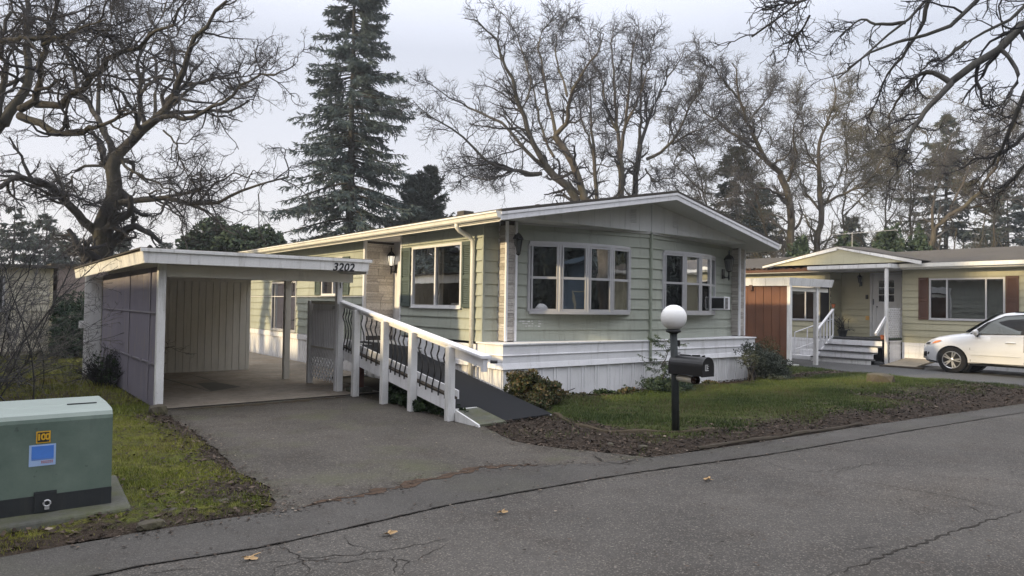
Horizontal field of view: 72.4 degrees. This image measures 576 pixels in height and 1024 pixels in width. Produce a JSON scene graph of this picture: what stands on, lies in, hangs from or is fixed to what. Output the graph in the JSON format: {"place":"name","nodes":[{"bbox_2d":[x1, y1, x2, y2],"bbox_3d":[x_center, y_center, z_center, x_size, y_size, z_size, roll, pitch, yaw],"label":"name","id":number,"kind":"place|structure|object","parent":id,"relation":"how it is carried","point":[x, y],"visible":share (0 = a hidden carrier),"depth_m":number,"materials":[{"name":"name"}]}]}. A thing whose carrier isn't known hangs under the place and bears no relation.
{"place":"outdoors","nodes":[
{"label":"outdoors","id":0,"kind":"place"},
{"bbox_2d":[0,352,272,556],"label":"grass verge","id":1,"kind":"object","parent":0,"point":[130,521],"depth_m":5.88,"materials":[{"name":"green plant"}]},
{"bbox_2d":[0,263,65,354],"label":"beige home","id":2,"kind":"object","parent":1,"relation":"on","point":[50,270],"visible":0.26,"depth_m":19.30,"materials":[{"name":"paint"}]},
{"bbox_2d":[0,276,4,311],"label":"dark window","id":3,"kind":"structure","parent":2,"relation":"in","point":[0,276],"depth_m":18.92,"materials":[{"name":"glass"}]},
{"bbox_2d":[0,147,121,400],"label":"bare shrub","id":4,"kind":"object","parent":1,"relation":"on","point":[10,308],"visible":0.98,"depth_m":10.29,"materials":[{"name":"brown plant"}]},
{"bbox_2d":[45,290,84,358],"bbox_3d":[-11.838,1.037,19.136,1.583,1.981,1.962,2,-2,-38],"label":"hedge bush","id":5,"kind":"object","parent":1,"relation":"on","point":[67,311],"visible":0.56,"depth_m":18.72,"materials":[{"name":"green plant"}]},
{"bbox_2d":[0,475,131,533],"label":"concrete pad","id":6,"kind":"object","parent":1,"relation":"on","point":[119,502],"visible":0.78,"depth_m":5.06,"materials":[{"name":"grey concrete"}]},
{"bbox_2d":[0,396,112,518],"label":"utility box","id":7,"kind":"object","parent":6,"relation":"on","point":[55,454],"visible":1,"depth_m":5.17,"materials":[{"name":"green metal"}]},
{"bbox_2d":[48,263,107,336],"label":"pinkish shed","id":8,"kind":"structure","parent":1,"relation":"on","point":[62,275],"depth_m":22.45,"materials":[{"name":"paint"}]},
{"bbox_2d":[0,352,156,419],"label":"rough grass","id":9,"kind":"structure","parent":1,"relation":"on","point":[106,386],"depth_m":12.18,"materials":[{"name":"green plant"}]},
{"bbox_2d":[70,342,123,387],"bbox_3d":[-7.475,1.458,12.817,1.222,0.979,1.524,2,-2,-38],"label":"dark shrub","id":10,"kind":"object","parent":1,"relation":"on","point":[90,377],"visible":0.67,"depth_m":12.70,"materials":[{"name":"green plant"}]},
{"bbox_2d":[87,349,121,384],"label":"shrub sprigs","id":11,"kind":"object","parent":10,"relation":"attached to","point":[109,369],"visible":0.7,"depth_m":12.67,"materials":[{"name":"green plant"}]},
{"bbox_2d":[0,226,196,388],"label":"bare shrub","id":12,"kind":"object","parent":1,"relation":"on","point":[23,338],"visible":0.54,"depth_m":12.30,"materials":[{"name":"brown plant"}]},
{"bbox_2d":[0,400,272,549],"bbox_3d":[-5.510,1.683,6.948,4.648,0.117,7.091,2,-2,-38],"label":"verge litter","id":13,"kind":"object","parent":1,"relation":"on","point":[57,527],"visible":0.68,"depth_m":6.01,"materials":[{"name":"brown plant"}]},
{"bbox_2d":[136,518,166,530],"bbox_3d":[-2.581,1.684,4.999,0.204,0.052,0.124,2,-2,-38],"label":"field stone","id":14,"kind":"object","parent":1,"relation":"on","point":[150,524],"visible":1,"depth_m":4.96,"materials":[{"name":"grey stone"}]},
{"bbox_2d":[148,404,167,414],"bbox_3d":[-5.045,1.727,9.954,0.260,0.148,0.255,2,-2,-38],"label":"field stone","id":15,"kind":"object","parent":1,"relation":"on","point":[161,409],"visible":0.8,"depth_m":9.88,"materials":[{"name":"grey stone"}]},
{"bbox_2d":[163,352,378,407],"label":"concrete slab","id":16,"kind":"structure","parent":0,"point":[260,379],"depth_m":13.41,"materials":[{"name":"grey concrete"}]},
{"bbox_2d":[196,382,239,390],"bbox_3d":[-5.519,1.846,13.178,0.640,0.001,1.400,2,-2,-38],"label":"oil stain","id":17,"kind":"object","parent":16,"relation":"on","point":[212,386],"visible":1,"depth_m":13.15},
{"bbox_2d":[73,247,372,405],"bbox_3d":[-6.288,0.687,14.031,3.650,2.385,7.930,2,-2,-38],"label":"carport","id":18,"kind":"object","parent":16,"relation":"on","point":[197,302],"visible":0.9,"depth_m":12.76,"materials":[{"name":"white metal"}]},
{"bbox_2d":[306,301,334,382],"bbox_3d":[-3.613,1.079,13.467,0.100,1.660,1.500,2,-2,-38],"label":"privacy screen","id":19,"kind":"object","parent":16,"relation":"on","point":[320,323],"visible":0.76,"depth_m":13.63,"materials":[{"name":"white paint"}]},
{"bbox_2d":[311,300,551,426],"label":"wheelchair ramp","id":20,"kind":"structure","parent":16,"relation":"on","point":[447,386],"depth_m":10.97,"materials":[{"name":"white paint"}]},
{"bbox_2d":[166,395,645,510],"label":"driveway","id":21,"kind":"structure","parent":0,"point":[348,422],"depth_m":7.97,"materials":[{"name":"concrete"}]},
{"bbox_2d":[178,396,350,409],"bbox_3d":[-3.826,1.844,11.246,2.953,0.001,0.312,2,-2,-40],"label":"mossy line","id":22,"kind":"object","parent":21,"relation":"on","point":[242,405],"visible":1,"depth_m":11.13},
{"bbox_2d":[167,392,378,408],"bbox_3d":[-3.788,1.849,11.541,3.700,0.022,0.150,2,-2,-38],"label":"slab edge","id":23,"kind":"object","parent":21,"relation":"on","point":[269,401],"visible":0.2,"depth_m":11.39,"materials":[{"name":"grey concrete"}]},
{"bbox_2d":[0,0,1023,264],"label":"sky","id":24,"kind":"structure","parent":0,"point":[434,34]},
{"bbox_2d":[71,344,1004,543],"bbox_3d":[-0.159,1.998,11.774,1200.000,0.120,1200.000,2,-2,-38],"label":"ground","id":25,"kind":"structure","parent":0,"point":[373,383],"depth_m":11.27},
{"bbox_2d":[0,205,46,264],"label":"conifer","id":26,"kind":"object","parent":25,"relation":"on","point":[20,256],"visible":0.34,"depth_m":43.96,"materials":[{"name":"green plant"}]},
{"bbox_2d":[18,213,79,280],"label":"conifer","id":27,"kind":"object","parent":25,"relation":"on","point":[45,221],"visible":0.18,"depth_m":45.92,"materials":[{"name":"green plant"}]},
{"bbox_2d":[42,232,81,279],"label":"conifer","id":28,"kind":"object","parent":25,"relation":"on","point":[64,248],"visible":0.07,"depth_m":49.56,"materials":[{"name":"green plant"}]},
{"bbox_2d":[0,0,222,283],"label":"oak tree","id":29,"kind":"object","parent":25,"relation":"on","point":[12,37],"visible":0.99,"depth_m":15.85,"materials":[{"name":"brown plant"}]},
{"bbox_2d":[113,237,131,254],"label":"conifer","id":30,"kind":"object","parent":25,"relation":"on","point":[122,249],"visible":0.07,"depth_m":47.90,"materials":[{"name":"green plant"}]},
{"bbox_2d":[156,242,173,248],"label":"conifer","id":31,"kind":"object","parent":25,"relation":"on","point":[167,244],"visible":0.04,"depth_m":54.97,"materials":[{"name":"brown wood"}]},
{"bbox_2d":[0,0,334,276],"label":"oak tree","id":32,"kind":"object","parent":25,"relation":"on","point":[117,200],"visible":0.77,"depth_m":22.84,"materials":[{"name":"brown plant"}]},
{"bbox_2d":[174,216,286,251],"bbox_3d":[-13.662,-0.613,34.014,5.331,5.924,3.831,1,-1,-12],"label":"evergreen tree","id":33,"kind":"object","parent":25,"relation":"on","point":[226,241],"visible":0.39,"depth_m":33.17,"materials":[{"name":"green plant"}]},
{"bbox_2d":[260,0,426,242],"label":"fir tree","id":34,"kind":"object","parent":25,"relation":"on","point":[346,167],"visible":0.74,"depth_m":37.68,"materials":[{"name":"green plant"}]},
{"bbox_2d":[382,174,433,227],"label":"cypress tree","id":35,"kind":"object","parent":25,"relation":"on","point":[414,196],"visible":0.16,"depth_m":41.33,"materials":[{"name":"green plant"}]},
{"bbox_2d":[412,399,425,411],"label":"ivy clump","id":36,"kind":"object","parent":25,"relation":"on","point":[419,406],"visible":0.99,"depth_m":10.54,"materials":[{"name":"green plant"}]},
{"bbox_2d":[388,383,468,415],"bbox_3d":[-1.427,1.780,10.990,0.521,0.398,2.682,2,-2,-38],"label":"ivy patch","id":37,"kind":"object","parent":25,"relation":"on","point":[397,394],"visible":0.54,"depth_m":11.11,"materials":[{"name":"green plant"}]},
{"bbox_2d":[408,164,456,223],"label":"cypress tree","id":38,"kind":"object","parent":25,"relation":"on","point":[436,207],"visible":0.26,"depth_m":41.59,"materials":[{"name":"green plant"}]},
{"bbox_2d":[392,0,610,203],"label":"oak tree","id":39,"kind":"object","parent":25,"relation":"on","point":[541,161],"visible":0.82,"depth_m":37.52,"materials":[{"name":"brown plant"}]},
{"bbox_2d":[239,190,781,392],"bbox_3d":[-1.583,0.236,19.625,8.310,4.223,15.496,2,-2,-38],"label":"mobile home","id":40,"kind":"object","parent":25,"relation":"on","point":[579,295],"visible":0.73,"depth_m":13.67,"materials":[{"name":"green paint"}]},
{"bbox_2d":[270,281,296,332],"bbox_3d":[-6.178,0.655,20.253,0.955,1.850,2.650,2,-2,-38],"label":"tall window","id":41,"kind":"structure","parent":40,"relation":"in","point":[277,286],"depth_m":20.28,"materials":[{"name":"metal"}]},
{"bbox_2d":[321,256,342,295],"bbox_3d":[-4.122,-0.147,17.648,0.955,1.395,1.960,2,-2,-38],"label":"sliding window","id":42,"kind":"structure","parent":40,"relation":"in","point":[327,288],"depth_m":17.57,"materials":[{"name":"white glass"}]},
{"bbox_2d":[409,242,461,308],"bbox_3d":[-1.134,-0.095,13.808,0.955,1.666,2.522,2,-2,-38],"label":"sliding window","id":43,"kind":"structure","parent":40,"relation":"in","point":[435,269],"depth_m":13.53,"materials":[{"name":"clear glass"}]},
{"bbox_2d":[527,241,630,314],"bbox_3d":[0.821,-0.026,14.288,3.306,1.680,2.771,2,-2,-38],"label":"bow window","id":44,"kind":"structure","parent":40,"relation":"in","point":[563,277],"depth_m":13.02,"materials":[{"name":"metal"}]},
{"bbox_2d":[661,250,715,314],"bbox_3d":[3.072,0.050,15.997,3.312,1.680,2.744,2,-2,-38],"label":"bow window","id":45,"kind":"structure","parent":40,"relation":"in","point":[689,278],"depth_m":14.85,"materials":[{"name":"metal"}]},
{"bbox_2d":[713,297,729,309],"bbox_3d":[4.692,0.349,15.919,0.464,0.300,0.272,0,-2,42],"label":"air conditioner","id":46,"kind":"object","parent":40,"relation":"attached to","point":[721,303],"visible":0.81,"depth_m":15.76,"materials":[{"name":"white paint"}]},
{"bbox_2d":[496,0,631,202],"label":"oak tree","id":47,"kind":"object","parent":25,"relation":"on","point":[563,149],"visible":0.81,"depth_m":37.03,"materials":[{"name":"brown plant"}]},
{"bbox_2d":[559,46,622,198],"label":"oak tree","id":48,"kind":"object","parent":25,"relation":"on","point":[593,149],"visible":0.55,"depth_m":43.95,"materials":[{"name":"brown plant"}]},
{"bbox_2d":[572,6,677,195],"bbox_3d":[6.109,-6.912,39.666,5.636,19.649,7.817,1,-1,3],"label":"oak tree","id":49,"kind":"object","parent":25,"relation":"on","point":[618,159],"visible":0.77,"depth_m":39.61,"materials":[{"name":"brown plant"}]},
{"bbox_2d":[601,22,735,196],"bbox_3d":[8.028,-6.268,40.447,7.313,18.457,9.386,1,-1,-3],"label":"oak tree","id":50,"kind":"object","parent":25,"relation":"on","point":[639,156],"visible":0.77,"depth_m":39.54,"materials":[{"name":"brown plant"}]},
{"bbox_2d":[646,55,733,214],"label":"bare tree","id":51,"kind":"object","parent":25,"relation":"on","point":[704,176],"visible":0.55,"depth_m":45.91,"materials":[{"name":"brown plant"}]},
{"bbox_2d":[706,145,781,258],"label":"fir tree","id":52,"kind":"object","parent":25,"relation":"on","point":[753,222],"visible":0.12,"depth_m":49.67,"materials":[{"name":"green plant"}]},
{"bbox_2d":[673,25,834,257],"bbox_3d":[14.123,-5.564,39.534,10.282,17.218,7.907,1,-1,14],"label":"oak tree","id":53,"kind":"object","parent":25,"relation":"on","point":[787,199],"visible":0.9,"depth_m":39.17,"materials":[{"name":"brown plant"}]},
{"bbox_2d":[741,182,786,256],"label":"fir tree","id":54,"kind":"object","parent":25,"relation":"on","point":[766,191],"visible":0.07,"depth_m":55.68,"materials":[{"name":"green plant"}]},
{"bbox_2d":[708,87,826,258],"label":"bare tree","id":55,"kind":"object","parent":25,"relation":"on","point":[743,156],"visible":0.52,"depth_m":44.34,"materials":[{"name":"brown plant"}]},
{"bbox_2d":[745,277,833,364],"bbox_3d":[6.908,1.085,23.793,2.540,2.675,6.940,2,-2,-38],"label":"red carport","id":56,"kind":"object","parent":25,"relation":"on","point":[768,306],"visible":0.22,"depth_m":20.96,"materials":[{"name":"brown paint"}]},
{"bbox_2d":[785,234,810,256],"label":"hedge conifer","id":57,"kind":"object","parent":25,"relation":"on","point":[799,247],"visible":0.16,"depth_m":33.69,"materials":[{"name":"green plant"}]},
{"bbox_2d":[763,59,913,251],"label":"oak tree","id":58,"kind":"object","parent":25,"relation":"on","point":[821,200],"visible":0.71,"depth_m":41.70,"materials":[{"name":"brown plant"}]},
{"bbox_2d":[835,230,859,246],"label":"hedge conifer","id":59,"kind":"object","parent":25,"relation":"on","point":[840,241],"visible":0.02,"depth_m":33.94,"materials":[{"name":"green plant"}]},
{"bbox_2d":[799,68,897,251],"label":"bare tree","id":60,"kind":"object","parent":25,"relation":"on","point":[852,93],"visible":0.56,"depth_m":45.61,"materials":[{"name":"brown plant"}]},
{"bbox_2d":[831,215,871,247],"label":"fir tree","id":61,"kind":"object","parent":25,"relation":"on","point":[854,226],"visible":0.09,"depth_m":57.58,"materials":[{"name":"green plant"}]},
{"bbox_2d":[702,0,1023,216],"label":"oak tree","id":62,"kind":"object","parent":25,"relation":"on","point":[1010,35],"visible":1,"depth_m":10.16,"materials":[{"name":"brown plant"}]},
{"bbox_2d":[729,195,1023,258],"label":"thicket","id":63,"kind":"object","parent":25,"relation":"on","point":[939,240],"visible":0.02,"depth_m":45.41,"materials":[{"name":"plant"}]},
{"bbox_2d":[830,118,937,246],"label":"bare tree","id":64,"kind":"object","parent":25,"relation":"on","point":[895,189],"visible":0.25,"depth_m":46.86,"materials":[{"name":"brown plant"}]},
{"bbox_2d":[746,246,1023,371],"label":"yellow home","id":65,"kind":"object","parent":25,"relation":"on","point":[933,294],"visible":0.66,"depth_m":23.29,"materials":[{"name":"paint"}]},
{"bbox_2d":[792,286,830,320],"bbox_3d":[11.260,0.703,26.351,0.955,1.700,1.840,2,-2,-38],"label":"side window","id":66,"kind":"structure","parent":65,"relation":"in","point":[802,302],"depth_m":26.14,"materials":[{"name":"metal"}]},
{"bbox_2d":[872,274,900,336],"bbox_3d":[13.079,0.617,24.460,0.068,2.160,0.960,2,-2,-38],"label":"storm door","id":67,"kind":"structure","parent":65,"relation":"in","point":[878,281],"depth_m":24.58,"materials":[{"name":"paint"}]},
{"bbox_2d":[928,277,1004,320],"bbox_3d":[14.535,0.482,22.155,0.955,1.775,2.809,2,-2,-38],"label":"picture window","id":68,"kind":"structure","parent":65,"relation":"in","point":[952,299],"depth_m":21.90,"materials":[{"name":"metal"}]},
{"bbox_2d":[872,226,899,252],"bbox_3d":[18.017,-0.013,33.936,1.399,5.954,1.256,2,-2,-38],"label":"hedge conifer","id":69,"kind":"object","parent":25,"relation":"on","point":[883,240],"visible":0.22,"depth_m":33.79,"materials":[{"name":"green plant"}]},
{"bbox_2d":[889,222,908,251],"bbox_3d":[18.498,-0.124,33.880,1.287,6.186,1.376,2,-2,-38],"label":"hedge conifer","id":70,"kind":"object","parent":25,"relation":"on","point":[901,246],"visible":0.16,"depth_m":33.69,"materials":[{"name":"green plant"}]},
{"bbox_2d":[858,93,962,241],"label":"bare tree","id":71,"kind":"object","parent":25,"relation":"on","point":[909,210],"visible":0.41,"depth_m":47.13,"materials":[{"name":"brown plant"}]},
{"bbox_2d":[906,223,932,250],"bbox_3d":[19.744,-0.115,33.961,1.383,6.213,1.321,2,-2,-38],"label":"hedge conifer","id":72,"kind":"object","parent":25,"relation":"on","point":[916,243],"visible":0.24,"depth_m":34.05,"materials":[{"name":"green plant"}]},
{"bbox_2d":[875,97,1023,249],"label":"oak tree","id":73,"kind":"object","parent":25,"relation":"on","point":[950,215],"visible":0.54,"depth_m":38.09,"materials":[{"name":"brown plant"}]},
{"bbox_2d":[887,114,1011,249],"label":"fir tree","id":74,"kind":"object","parent":25,"relation":"on","point":[960,235],"visible":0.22,"depth_m":51.26,"materials":[{"name":"green plant"}]},
{"bbox_2d":[910,81,1023,248],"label":"bare tree","id":75,"kind":"object","parent":25,"relation":"on","point":[993,215],"visible":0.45,"depth_m":44.30,"materials":[{"name":"brown plant"}]},
{"bbox_2d":[956,186,1023,248],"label":"fir tree","id":76,"kind":"object","parent":25,"relation":"on","point":[1017,217],"visible":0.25,"depth_m":59.56,"materials":[{"name":"green plant"}]},
{"bbox_2d":[88,412,1023,575],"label":"road","id":77,"kind":"structure","parent":0,"point":[609,538],"depth_m":5.28,"materials":[{"name":"grey asphalt"}]},
{"bbox_2d":[242,552,260,559],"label":"fallen leaf","id":78,"kind":"object","parent":77,"relation":"on","point":[252,557],"visible":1,"depth_m":4.43,"materials":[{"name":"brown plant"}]},
{"bbox_2d":[0,404,1023,575],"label":"asphalt strip","id":79,"kind":"object","parent":77,"relation":"on","point":[182,541],"visible":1,"depth_m":5.51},
{"bbox_2d":[306,464,535,505],"bbox_3d":[-0.789,1.775,6.480,2.504,0.001,0.343,2,-2,-40],"label":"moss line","id":80,"kind":"object","parent":79,"relation":"on","point":[405,483],"visible":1,"depth_m":6.41,"materials":[{"name":"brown plant"}]},
{"bbox_2d":[48,396,1023,575],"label":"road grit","id":81,"kind":"object","parent":77,"relation":"on","point":[354,500],"visible":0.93,"depth_m":6.78,"materials":[{"name":"grey gravel"}]},
{"bbox_2d":[486,364,1023,456],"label":"front lawn","id":82,"kind":"structure","parent":0,"point":[668,444],"depth_m":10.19,"materials":[{"name":"green plant"}]},
{"bbox_2d":[503,368,574,409],"bbox_3d":[0.424,1.643,11.388,1.019,0.690,1.170,2,-2,-38],"label":"round bush","id":83,"kind":"object","parent":82,"relation":"on","point":[530,387],"visible":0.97,"depth_m":11.21,"materials":[{"name":"green plant"}]},
{"bbox_2d":[565,392,587,396],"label":"plant","id":84,"kind":"object","parent":82,"relation":"on","point":[579,393],"visible":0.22,"depth_m":12.38,"materials":[{"name":"green plant"}]},
{"bbox_2d":[589,388,620,395],"bbox_3d":[1.691,1.959,12.797,0.774,0.242,0.404,2,-2,-38],"label":"plant","id":85,"kind":"object","parent":82,"relation":"on","point":[601,390],"visible":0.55,"depth_m":12.75,"materials":[{"name":"green plant"}]},
{"bbox_2d":[617,387,638,393],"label":"plant","id":86,"kind":"object","parent":82,"relation":"on","point":[625,389],"visible":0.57,"depth_m":13.16,"materials":[{"name":"green plant"}]},
{"bbox_2d":[552,412,724,432],"bbox_3d":[1.496,1.856,9.315,2.465,0.117,1.068,0,-2,25],"label":"mossy edging","id":87,"kind":"object","parent":82,"relation":"on","point":[559,415],"visible":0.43,"depth_m":8.97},
{"bbox_2d":[623,334,695,392],"bbox_3d":[2.944,1.451,13.346,1.321,1.134,1.367,0,-2,29],"label":"young conifer","id":88,"kind":"object","parent":82,"relation":"on","point":[664,368],"visible":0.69,"depth_m":13.35,"materials":[{"name":"green plant"}]},
{"bbox_2d":[641,376,692,391],"bbox_3d":[3.080,1.874,13.568,1.338,0.381,0.673,2,-2,-38],"label":"conifer skirt","id":89,"kind":"object","parent":82,"relation":"on","point":[660,380],"visible":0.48,"depth_m":13.26,"materials":[{"name":"green plant"}]},
{"bbox_2d":[661,305,686,430],"bbox_3d":[2.075,1.056,9.012,0.332,1.676,0.332,2,-2,-38],"label":"lamp post","id":90,"kind":"object","parent":82,"relation":"on","point":[673,319],"visible":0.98,"depth_m":8.98,"materials":[{"name":"metal"}]},
{"bbox_2d":[670,374,699,383],"bbox_3d":[2.209,1.158,8.932,0.109,0.109,0.394,2,-2,-38],"label":"newspaper roll","id":91,"kind":"object","parent":90,"relation":"attached to","point":[690,379],"visible":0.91,"depth_m":8.85,"materials":[{"name":"white paper"}]},
{"bbox_2d":[668,354,713,376],"bbox_3d":[2.269,0.971,8.868,0.252,0.266,0.534,2,-2,-38],"label":"mailbox","id":92,"kind":"object","parent":90,"relation":"attached to","point":[692,365],"visible":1,"depth_m":8.74,"materials":[{"name":"black metal"}]},
{"bbox_2d":[701,357,713,376],"bbox_3d":[2.426,0.979,8.672,0.244,0.244,0.029,2,-2,-40],"label":"door","id":93,"kind":"structure","parent":92,"relation":"in","point":[707,365],"depth_m":8.66,"materials":[{"name":"black metal"}]},
{"bbox_2d":[701,380,719,384],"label":"plant","id":94,"kind":"object","parent":82,"relation":"on","point":[709,381],"visible":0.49,"depth_m":14.79,"materials":[{"name":"green plant"}]},
{"bbox_2d":[733,339,768,380],"bbox_3d":[5.281,1.607,15.372,1.016,0.957,0.740,2,-2,-38],"label":"shrub","id":95,"kind":"object","parent":82,"relation":"on","point":[754,355],"visible":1,"depth_m":15.29,"materials":[{"name":"green plant"}]},
{"bbox_2d":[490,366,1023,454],"bbox_3d":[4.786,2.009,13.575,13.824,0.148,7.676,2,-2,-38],"label":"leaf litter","id":96,"kind":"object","parent":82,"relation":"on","point":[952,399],"visible":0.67,"depth_m":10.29,"materials":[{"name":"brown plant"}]},
{"bbox_2d":[697,422,861,449],"bbox_3d":[3.547,1.890,8.982,3.324,0.074,0.085,2,-2,-33],"label":"edging log","id":97,"kind":"object","parent":96,"relation":"on","point":[754,439],"visible":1,"depth_m":8.78,"materials":[{"name":"brown wood"}]},
{"bbox_2d":[755,335,783,365],"bbox_3d":[6.326,1.698,17.609,1.037,1.053,1.016,0,-2,39],"label":"brown shrub","id":98,"kind":"object","parent":82,"relation":"on","point":[767,344],"visible":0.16,"depth_m":17.42,"materials":[{"name":"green plant"}]},
{"bbox_2d":[753,346,794,380],"bbox_3d":[5.978,1.763,16.071,1.271,0.859,1.031,2,-2,-38],"label":"rosemary bush","id":99,"kind":"object","parent":82,"relation":"on","point":[777,371],"visible":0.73,"depth_m":15.81,"materials":[{"name":"green plant"}]},
{"bbox_2d":[866,373,894,382],"bbox_3d":[8.312,2.046,15.736,0.368,0.271,0.615,2,-2,-38],"label":"boulder","id":100,"kind":"object","parent":82,"relation":"on","point":[879,377],"visible":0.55,"depth_m":15.64,"materials":[{"name":"stone"}]},
{"bbox_2d":[792,358,1023,385],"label":"neighbor drive","id":101,"kind":"structure","parent":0,"point":[985,376],"depth_m":19.64,"materials":[{"name":"concrete"}]},
{"bbox_2d":[792,319,832,359],"bbox_3d":[10.570,1.789,24.684,1.069,1.468,1.022,2,-2,-38],"label":"side railing","id":102,"kind":"object","parent":101,"relation":"on","point":[807,353],"visible":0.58,"depth_m":24.63,"materials":[{"name":"white paint"}]},
{"bbox_2d":[811,268,901,364],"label":"porch steps","id":103,"kind":"structure","parent":101,"relation":"on","point":[860,351],"depth_m":23.05,"materials":[{"name":"white painted wood"},{"name":"grey painted treads"}]},
{"bbox_2d":[820,315,853,330],"bbox_3d":[11.690,1.217,24.858,1.314,0.662,1.025,2,-2,-38],"label":"bare potted shrub","id":104,"kind":"object","parent":103,"relation":"on","point":[839,324],"visible":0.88,"depth_m":24.69,"materials":[{"name":"brown plant"}]},
{"bbox_2d":[837,330,847,336],"bbox_3d":[11.688,1.602,24.747,0.358,0.240,0.349,2,-2,-38],"label":"planter","id":105,"kind":"object","parent":103,"relation":"on","point":[842,333],"visible":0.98,"depth_m":24.63,"materials":[{"name":"metal"}]},
{"bbox_2d":[879,365,924,369],"bbox_3d":[11.809,2.400,21.219,0.180,0.060,1.204,2,-2,-43],"label":"old plank","id":106,"kind":"object","parent":101,"relation":"on","point":[908,367],"visible":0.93,"depth_m":21.13,"materials":[{"name":"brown wood"}]},
{"bbox_2d":[884,358,934,366],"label":"concrete slab","id":107,"kind":"structure","parent":101,"relation":"on","point":[911,362],"depth_m":22.07,"materials":[{"name":"grey concrete"}]},
{"bbox_2d":[924,312,1023,372],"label":"parked car","id":108,"kind":"object","parent":101,"relation":"on","point":[996,340],"visible":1,"depth_m":19.17,"materials":[{"name":"white paint"}]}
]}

